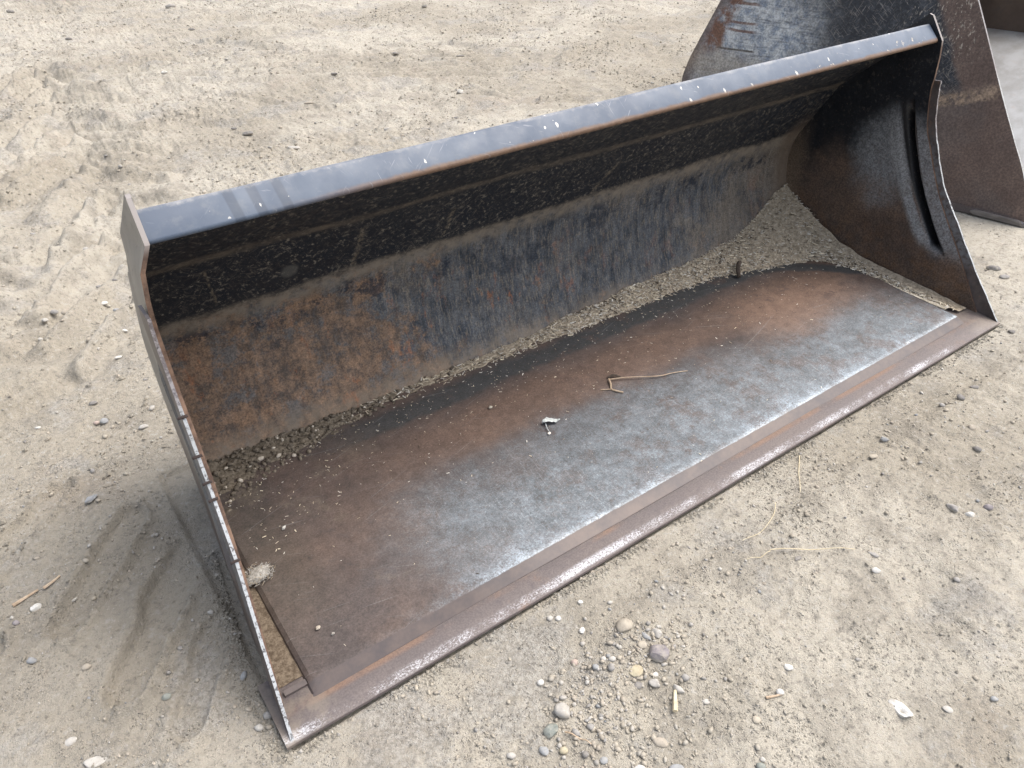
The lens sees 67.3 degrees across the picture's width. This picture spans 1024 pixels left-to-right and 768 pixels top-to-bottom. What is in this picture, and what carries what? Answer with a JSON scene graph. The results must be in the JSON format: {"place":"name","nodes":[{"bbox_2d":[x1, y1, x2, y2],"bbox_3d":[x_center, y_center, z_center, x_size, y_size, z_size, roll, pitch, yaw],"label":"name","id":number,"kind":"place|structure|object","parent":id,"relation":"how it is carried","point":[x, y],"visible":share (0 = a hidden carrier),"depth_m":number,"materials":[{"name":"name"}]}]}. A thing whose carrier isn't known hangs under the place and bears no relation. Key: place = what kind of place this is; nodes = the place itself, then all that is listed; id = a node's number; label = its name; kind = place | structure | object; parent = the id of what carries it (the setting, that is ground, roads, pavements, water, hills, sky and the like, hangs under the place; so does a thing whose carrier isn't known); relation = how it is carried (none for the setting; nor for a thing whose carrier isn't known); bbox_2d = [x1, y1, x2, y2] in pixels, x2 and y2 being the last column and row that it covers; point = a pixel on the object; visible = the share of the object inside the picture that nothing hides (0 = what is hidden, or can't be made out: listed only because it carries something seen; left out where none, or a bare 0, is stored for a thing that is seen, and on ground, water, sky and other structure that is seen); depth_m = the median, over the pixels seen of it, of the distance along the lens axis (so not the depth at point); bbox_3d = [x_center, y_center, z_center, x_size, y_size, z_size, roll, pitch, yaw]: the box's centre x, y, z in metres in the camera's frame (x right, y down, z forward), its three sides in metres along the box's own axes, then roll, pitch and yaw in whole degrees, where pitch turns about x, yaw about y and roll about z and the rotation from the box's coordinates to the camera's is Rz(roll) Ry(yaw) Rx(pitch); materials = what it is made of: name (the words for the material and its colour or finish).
{"place":"outdoors","nodes":[
{"label":"outdoors","id":0,"kind":"place"},
{"bbox_2d":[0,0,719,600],"bbox_3d":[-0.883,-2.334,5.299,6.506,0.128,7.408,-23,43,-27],"label":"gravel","id":1,"kind":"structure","parent":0,"point":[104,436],"depth_m":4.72,"materials":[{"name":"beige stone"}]},
{"bbox_2d":[0,0,1023,767],"bbox_3d":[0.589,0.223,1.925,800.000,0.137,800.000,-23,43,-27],"label":"ground","id":2,"kind":"structure","parent":0,"point":[826,596],"depth_m":1.83,"materials":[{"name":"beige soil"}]},
{"bbox_2d":[12,620,19,625],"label":"pebble","id":3,"kind":"object","parent":2,"relation":"on","point":[15,622],"visible":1,"depth_m":1.56,"materials":[{"name":"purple stone"}]},
{"bbox_2d":[12,589,38,606],"bbox_3d":[-1.018,0.447,1.610,0.008,0.007,0.052,26,44,30],"label":"wood chip","id":4,"kind":"object","parent":2,"relation":"on","point":[14,604],"visible":1,"depth_m":1.61,"materials":[{"name":"beige wood"}]},
{"bbox_2d":[26,657,37,663],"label":"pebble","id":5,"kind":"object","parent":2,"relation":"on","point":[31,660],"visible":1,"depth_m":1.49,"materials":[{"name":"grey stone"}]},
{"bbox_2d":[30,603,41,611],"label":"pebble","id":6,"kind":"object","parent":2,"relation":"on","point":[35,607],"visible":1,"depth_m":1.59,"materials":[{"name":"white stone"}]},
{"bbox_2d":[42,575,59,588],"bbox_3d":[-0.982,0.423,1.642,0.007,0.006,0.039,21,42,25],"label":"wood chip","id":7,"kind":"object","parent":2,"relation":"on","point":[50,583],"visible":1,"depth_m":1.64,"materials":[{"name":"beige wood"}]},
{"bbox_2d":[50,310,58,314],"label":"stone","id":8,"kind":"object","parent":2,"relation":"on","point":[54,312],"visible":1,"depth_m":2.58,"materials":[{"name":"beige stone"}]},
{"bbox_2d":[65,736,76,746],"bbox_3d":[-0.797,0.644,1.387,0.018,0.008,0.022,21,42,25],"label":"stone","id":9,"kind":"object","parent":2,"relation":"on","point":[69,741],"visible":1,"depth_m":1.38,"materials":[{"name":"white stone"}]},
{"bbox_2d":[81,663,91,669],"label":"pebble","id":10,"kind":"object","parent":2,"relation":"on","point":[86,666],"visible":1,"depth_m":1.49,"materials":[{"name":"beige stone"}]},
{"bbox_2d":[84,494,97,502],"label":"stone","id":11,"kind":"object","parent":2,"relation":"on","point":[89,499],"visible":1,"depth_m":1.83,"materials":[{"name":"grey stone"}]},
{"bbox_2d":[83,756,106,767],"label":"stone","id":12,"kind":"object","parent":2,"relation":"on","point":[97,761],"visible":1,"depth_m":1.35,"materials":[{"name":"white stone"}]},
{"bbox_2d":[100,418,108,423],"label":"pebble","id":13,"kind":"object","parent":2,"relation":"on","point":[104,420],"visible":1,"depth_m":2.09,"materials":[{"name":"grey stone"}]},
{"bbox_2d":[138,424,148,429],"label":"stone","id":14,"kind":"object","parent":2,"relation":"on","point":[143,426],"visible":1,"depth_m":2.07,"materials":[{"name":"beige stone"}]},
{"bbox_2d":[161,693,170,700],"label":"pebble","id":15,"kind":"object","parent":2,"relation":"on","point":[165,696],"visible":1,"depth_m":1.45,"materials":[{"name":"grey stone"}]},
{"bbox_2d":[165,4,175,8],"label":"stone","id":16,"kind":"object","parent":2,"relation":"on","point":[168,6],"visible":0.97,"depth_m":6.31,"materials":[{"name":"beige stone"}]},
{"bbox_2d":[240,671,246,680],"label":"pebble","id":17,"kind":"object","parent":2,"relation":"on","point":[243,676],"visible":1,"depth_m":1.49,"materials":[{"name":"grey stone"}]},
{"bbox_2d":[242,131,252,134],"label":"stone","id":18,"kind":"object","parent":2,"relation":"on","point":[248,133],"visible":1,"depth_m":3.89,"materials":[{"name":"grey stone"}]},
{"bbox_2d":[254,724,263,730],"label":"pebble","id":19,"kind":"object","parent":2,"relation":"on","point":[258,727],"visible":1,"depth_m":1.40,"materials":[{"name":"stone"}]},
{"bbox_2d":[263,711,271,719],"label":"pebble","id":20,"kind":"object","parent":2,"relation":"on","point":[266,715],"visible":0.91,"depth_m":1.42,"materials":[{"name":"grey stone"}]},
{"bbox_2d":[506,752,515,758],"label":"pebble","id":21,"kind":"object","parent":2,"relation":"on","point":[511,755],"visible":1,"depth_m":1.36,"materials":[{"name":"stone"}]},
{"bbox_2d":[23,341,1023,767],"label":"gravel","id":22,"kind":"structure","parent":2,"relation":"on","point":[615,747],"depth_m":1.48,"materials":[{"name":"grey gravel"}]},
{"bbox_2d":[554,702,569,718],"bbox_3d":[0.093,0.607,1.427,0.031,0.024,0.029,2,44,-1],"label":"stone","id":23,"kind":"object","parent":22,"relation":"on","point":[561,710],"visible":1,"depth_m":1.42,"materials":[{"name":"white stone"}]},
{"bbox_2d":[616,618,632,632],"bbox_3d":[0.228,0.492,1.566,0.031,0.023,0.038,32,48,26],"label":"stone","id":24,"kind":"object","parent":22,"relation":"on","point":[624,624],"visible":1,"depth_m":1.56,"materials":[{"name":"beige stone"}]},
{"bbox_2d":[537,679,543,685],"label":"pebble","id":25,"kind":"object","parent":2,"relation":"on","point":[540,682],"visible":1,"depth_m":1.48,"materials":[{"name":"white stone"}]},
{"bbox_2d":[539,746,548,755],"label":"pebble","id":26,"kind":"object","parent":2,"relation":"on","point":[543,751],"visible":1,"depth_m":1.36,"materials":[{"name":"grey stone"}]},
{"bbox_2d":[543,723,557,738],"bbox_3d":[0.071,0.629,1.395,0.029,0.017,0.023,-19,39,-24],"label":"stone","id":27,"kind":"object","parent":2,"relation":"on","point":[550,730],"visible":1,"depth_m":1.39,"materials":[{"name":"grey stone"}]},
{"bbox_2d":[120,13,999,749],"bbox_3d":[0.346,-0.323,1.954,2.436,0.858,0.866,-23,43,-27],"label":"loader bucket","id":28,"kind":"object","parent":2,"relation":"on","point":[274,307],"visible":0.93,"depth_m":2.00,"materials":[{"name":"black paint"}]},
{"bbox_2d":[245,562,274,586],"bbox_3d":[-0.540,0.403,1.633,0.081,0.028,0.066,-23,43,-27],"label":"fibre clump","id":29,"kind":"object","parent":28,"relation":"in","point":[259,574],"visible":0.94,"depth_m":1.63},
{"bbox_2d":[242,565,301,687],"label":"packed dirt","id":30,"kind":"structure","parent":28,"relation":"in","point":[286,668],"depth_m":1.51,"materials":[{"name":"brown soil"}]},
{"bbox_2d":[207,366,459,512],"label":"dirt clods","id":31,"kind":"object","parent":28,"relation":"in","point":[289,446],"visible":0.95,"depth_m":1.95,"materials":[{"name":"brown soil"}]},
{"bbox_2d":[542,417,559,434],"bbox_3d":[0.097,0.105,2.033,0.037,0.015,0.069,16,40,20],"label":"dry leaf","id":32,"kind":"object","parent":28,"relation":"on","point":[546,419],"visible":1,"depth_m":2.04,"materials":[{"name":"beige plant"}]},
{"bbox_2d":[228,266,914,645],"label":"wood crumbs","id":33,"kind":"object","parent":28,"relation":"in","point":[466,408],"visible":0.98,"depth_m":2.07,"materials":[{"name":"wood"}]},
{"bbox_2d":[207,184,965,493],"bbox_3d":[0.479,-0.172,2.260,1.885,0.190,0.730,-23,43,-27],"label":"dirt and gravel","id":34,"kind":"object","parent":28,"relation":"in","point":[721,276],"visible":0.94,"depth_m":2.64,"materials":[{"name":"beige gravel"}]},
{"bbox_2d":[736,260,741,277],"bbox_3d":[0.788,-0.400,2.675,0.020,0.040,0.072,7,38,9],"label":"bent stick","id":35,"kind":"object","parent":34,"relation":"on","point":[738,265],"visible":1,"depth_m":2.66,"materials":[{"name":"wood"}]},
{"bbox_2d":[601,370,687,392],"bbox_3d":[0.380,-0.008,2.183,0.270,0.013,0.080,-5,37,-6],"label":"dry twig","id":36,"kind":"object","parent":28,"relation":"on","point":[610,376],"visible":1,"depth_m":2.19,"materials":[{"name":"wood"}]},
{"bbox_2d":[559,746,567,754],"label":"pebble","id":37,"kind":"object","parent":2,"relation":"on","point":[563,750],"visible":1,"depth_m":1.36,"materials":[{"name":"yellow stone"}]},
{"bbox_2d":[571,659,577,665],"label":"pebble","id":38,"kind":"object","parent":2,"relation":"on","point":[575,661],"visible":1,"depth_m":1.51,"materials":[{"name":"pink stone"}]},
{"bbox_2d":[572,729,579,735],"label":"pebble","id":39,"kind":"object","parent":2,"relation":"on","point":[576,732],"visible":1,"depth_m":1.39,"materials":[{"name":"grey stone"}]},
{"bbox_2d":[565,731,590,743],"bbox_3d":[0.120,0.636,1.385,0.051,0.010,0.004,15,40,19],"label":"straw","id":40,"kind":"object","parent":2,"relation":"on","point":[576,736],"visible":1,"depth_m":1.39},
{"bbox_2d":[579,627,584,633],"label":"pebble","id":41,"kind":"object","parent":2,"relation":"on","point":[581,630],"visible":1,"depth_m":1.57,"materials":[{"name":"white stone"}]},
{"bbox_2d":[582,751,588,757],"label":"pebble","id":42,"kind":"object","parent":2,"relation":"on","point":[585,754],"visible":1,"depth_m":1.36,"materials":[{"name":"stone"}]},
{"bbox_2d":[586,723,593,729],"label":"pebble","id":43,"kind":"object","parent":2,"relation":"on","point":[590,726],"visible":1,"depth_m":1.40,"materials":[{"name":"grey stone"}]},
{"bbox_2d":[592,664,598,669],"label":"pebble","id":44,"kind":"object","parent":2,"relation":"on","point":[595,666],"visible":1,"depth_m":1.49,"materials":[{"name":"grey stone"}]},
{"bbox_2d":[599,757,607,764],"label":"pebble","id":45,"kind":"object","parent":2,"relation":"on","point":[603,760],"visible":1,"depth_m":1.36,"materials":[{"name":"grey stone"}]},
{"bbox_2d":[204,324,1007,767],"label":"sand crumbs","id":46,"kind":"object","parent":2,"relation":"on","point":[240,646],"visible":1,"depth_m":1.61,"materials":[{"name":"beige stone"}]},
{"bbox_2d":[608,663,614,670],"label":"pebble","id":47,"kind":"object","parent":2,"relation":"on","point":[611,666],"visible":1,"depth_m":1.49,"materials":[{"name":"grey stone"}]},
{"bbox_2d":[608,656,615,661],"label":"pebble","id":48,"kind":"object","parent":2,"relation":"on","point":[612,658],"visible":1,"depth_m":1.50,"materials":[{"name":"stone"}]},
{"bbox_2d":[629,665,642,676],"bbox_3d":[0.241,0.558,1.497,0.031,0.010,0.025,-23,38,-34],"label":"stone","id":49,"kind":"object","parent":2,"relation":"on","point":[637,670],"visible":1,"depth_m":1.49,"materials":[{"name":"beige stone"}]},
{"bbox_2d":[634,681,641,688],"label":"pebble","id":50,"kind":"object","parent":2,"relation":"on","point":[638,684],"visible":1,"depth_m":1.48,"materials":[{"name":"stone"}]},
{"bbox_2d":[637,641,646,648],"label":"pebble","id":51,"kind":"object","parent":2,"relation":"on","point":[642,644],"visible":1,"depth_m":1.53,"materials":[{"name":"beige stone"}]},
{"bbox_2d":[642,632,650,639],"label":"stone","id":52,"kind":"object","parent":2,"relation":"on","point":[645,636],"visible":1,"depth_m":1.55,"materials":[{"name":"grey stone"}]},
{"bbox_2d":[649,679,659,687],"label":"pebble","id":53,"kind":"object","parent":2,"relation":"on","point":[654,683],"visible":1,"depth_m":1.48,"materials":[{"name":"stone"}]},
{"bbox_2d":[652,628,662,638],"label":"stone","id":54,"kind":"object","parent":2,"relation":"on","point":[658,633],"visible":1,"depth_m":1.55,"materials":[{"name":"white stone"}]},
{"bbox_2d":[649,644,669,662],"bbox_3d":[0.292,0.534,1.523,0.042,0.026,0.037,5,36,-4],"label":"stone","id":55,"kind":"object","parent":2,"relation":"on","point":[660,653],"visible":1,"depth_m":1.51,"materials":[{"name":"grey stone"}]},
{"bbox_2d":[652,737,667,747],"bbox_3d":[0.268,0.648,1.392,0.030,0.010,0.018,9,36,12],"label":"stone","id":56,"kind":"object","parent":2,"relation":"on","point":[661,742],"visible":1,"depth_m":1.39,"materials":[{"name":"beige stone"}]},
{"bbox_2d":[672,690,677,712],"bbox_3d":[0.307,0.597,1.450,0.010,0.009,0.042,6,38,8],"label":"wood chip","id":57,"kind":"object","parent":2,"relation":"on","point":[675,707],"visible":1,"depth_m":1.44,"materials":[{"name":"wood"}]},
{"bbox_2d":[669,764,683,767],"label":"stone","id":58,"kind":"object","parent":2,"relation":"on","point":[676,766],"visible":1,"depth_m":1.35,"materials":[{"name":"white stone"}]},
{"bbox_2d":[673,684,684,693],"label":"pebble","id":59,"kind":"object","parent":2,"relation":"on","point":[679,689],"visible":1,"depth_m":1.47,"materials":[{"name":"stone"}]},
{"bbox_2d":[681,674,689,680],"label":"pebble","id":60,"kind":"object","parent":2,"relation":"on","point":[685,677],"visible":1,"depth_m":1.48,"materials":[{"name":"grey stone"}]},
{"bbox_2d":[702,699,709,703],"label":"pebble","id":61,"kind":"object","parent":2,"relation":"on","point":[705,701],"visible":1,"depth_m":1.45,"materials":[{"name":"stone"}]},
{"bbox_2d":[752,716,761,723],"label":"pebble","id":62,"kind":"object","parent":2,"relation":"on","point":[756,719],"visible":1,"depth_m":1.42,"materials":[{"name":"beige stone"}]},
{"bbox_2d":[742,502,775,540],"bbox_3d":[0.586,0.324,1.793,0.021,0.011,0.169,28,45,32],"label":"straw","id":63,"kind":"object","parent":2,"relation":"on","point":[766,525],"visible":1,"depth_m":1.79,"materials":[{"name":"beige plant"}]},
{"bbox_2d":[756,762,765,767],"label":"pebble","id":64,"kind":"object","parent":2,"relation":"on","point":[760,765],"visible":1,"depth_m":1.35,"materials":[{"name":"grey stone"}]},
{"bbox_2d":[765,694,781,698],"bbox_3d":[0.497,0.592,1.457,0.033,0.005,0.006,-6,38,-8],"label":"stick","id":65,"kind":"object","parent":2,"relation":"on","point":[771,696],"visible":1,"depth_m":1.46,"materials":[{"name":"beige wood"}]},
{"bbox_2d":[776,689,783,695],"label":"pebble","id":66,"kind":"object","parent":2,"relation":"on","point":[780,691],"visible":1,"depth_m":1.46,"materials":[{"name":"white stone"}]},
{"bbox_2d":[784,664,792,670],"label":"pebble","id":67,"kind":"object","parent":2,"relation":"on","point":[788,667],"visible":1,"depth_m":1.50,"materials":[{"name":"white stone"}]},
{"bbox_2d":[798,455,800,491],"bbox_3d":[0.723,0.224,1.933,0.004,0.008,0.138,10,38,13],"label":"straw","id":68,"kind":"object","parent":2,"relation":"on","point":[798,472],"visible":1,"depth_m":1.94,"materials":[{"name":"beige plant"}]},
{"bbox_2d":[770,547,852,549],"bbox_3d":[0.675,0.371,1.729,0.194,0.008,0.003,0,37,-1],"label":"straw","id":69,"kind":"object","parent":2,"relation":"on","point":[806,549],"visible":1,"depth_m":1.73,"materials":[{"name":"beige plant"}]},
{"bbox_2d":[682,0,1023,226],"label":"loader bucket","id":70,"kind":"object","parent":2,"relation":"on","point":[980,113],"visible":0.47,"depth_m":3.09,"materials":[{"name":"metal"}]},
{"bbox_2d":[868,552,878,557],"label":"stone","id":71,"kind":"object","parent":2,"relation":"on","point":[873,554],"visible":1,"depth_m":1.72,"materials":[{"name":"white stone"}]},
{"bbox_2d":[870,454,877,457],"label":"pebble","id":72,"kind":"object","parent":2,"relation":"on","point":[873,455],"visible":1,"depth_m":1.96,"materials":[{"name":"beige stone"}]},
{"bbox_2d":[871,567,880,573],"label":"pebble","id":73,"kind":"object","parent":2,"relation":"on","point":[875,570],"visible":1,"depth_m":1.68,"materials":[{"name":"white stone"}]},
{"bbox_2d":[880,437,888,441],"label":"stone","id":74,"kind":"object","parent":2,"relation":"on","point":[883,439],"visible":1,"depth_m":2.03,"materials":[{"name":"grey stone"}]},
{"bbox_2d":[888,698,913,717],"bbox_3d":[0.729,0.612,1.446,0.026,0.015,0.047,-27,39,-24],"label":"stone","id":75,"kind":"object","parent":2,"relation":"on","point":[899,707],"visible":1,"depth_m":1.44,"materials":[{"name":"white stone"}]},
{"bbox_2d":[942,705,952,712],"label":"pebble","id":76,"kind":"object","parent":2,"relation":"on","point":[948,709],"visible":1,"depth_m":1.44,"materials":[{"name":"stone"}]},
{"bbox_2d":[946,503,957,512],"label":"stone","id":77,"kind":"object","parent":2,"relation":"on","point":[952,507],"visible":1,"depth_m":1.82,"materials":[{"name":"beige stone"}]},
{"bbox_2d":[953,577,960,581],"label":"pebble","id":78,"kind":"object","parent":2,"relation":"on","point":[956,579],"visible":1,"depth_m":1.67,"materials":[{"name":"grey stone"}]},
{"bbox_2d":[957,394,964,399],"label":"stone","id":79,"kind":"object","parent":2,"relation":"on","point":[960,397],"visible":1,"depth_m":2.14,"materials":[{"name":"beige stone"}]},
{"bbox_2d":[965,512,974,516],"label":"pebble","id":80,"kind":"object","parent":2,"relation":"on","point":[970,514],"visible":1,"depth_m":1.81,"materials":[{"name":"white stone"}]},
{"bbox_2d":[967,424,975,429],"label":"pebble","id":81,"kind":"object","parent":2,"relation":"on","point":[971,427],"visible":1,"depth_m":2.05,"materials":[{"name":"beige stone"}]},
{"bbox_2d":[973,446,981,451],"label":"pebble","id":82,"kind":"object","parent":2,"relation":"on","point":[977,449],"visible":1,"depth_m":1.99,"materials":[{"name":"stone"}]},
{"bbox_2d":[983,504,993,510],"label":"pebble","id":83,"kind":"object","parent":2,"relation":"on","point":[988,507],"visible":1,"depth_m":1.83,"materials":[{"name":"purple stone"}]},
{"bbox_2d":[986,265,1000,270],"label":"stone","id":84,"kind":"object","parent":2,"relation":"on","point":[993,267],"visible":1,"depth_m":2.77,"materials":[{"name":"grey stone"}]},
{"bbox_2d":[990,696,998,701],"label":"pebble","id":85,"kind":"object","parent":2,"relation":"on","point":[994,699],"visible":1,"depth_m":1.45,"materials":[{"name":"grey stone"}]},
{"bbox_2d":[999,274,1009,278],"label":"stone","id":86,"kind":"object","parent":2,"relation":"on","point":[1004,276],"visible":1,"depth_m":2.73,"materials":[{"name":"beige stone"}]}
]}

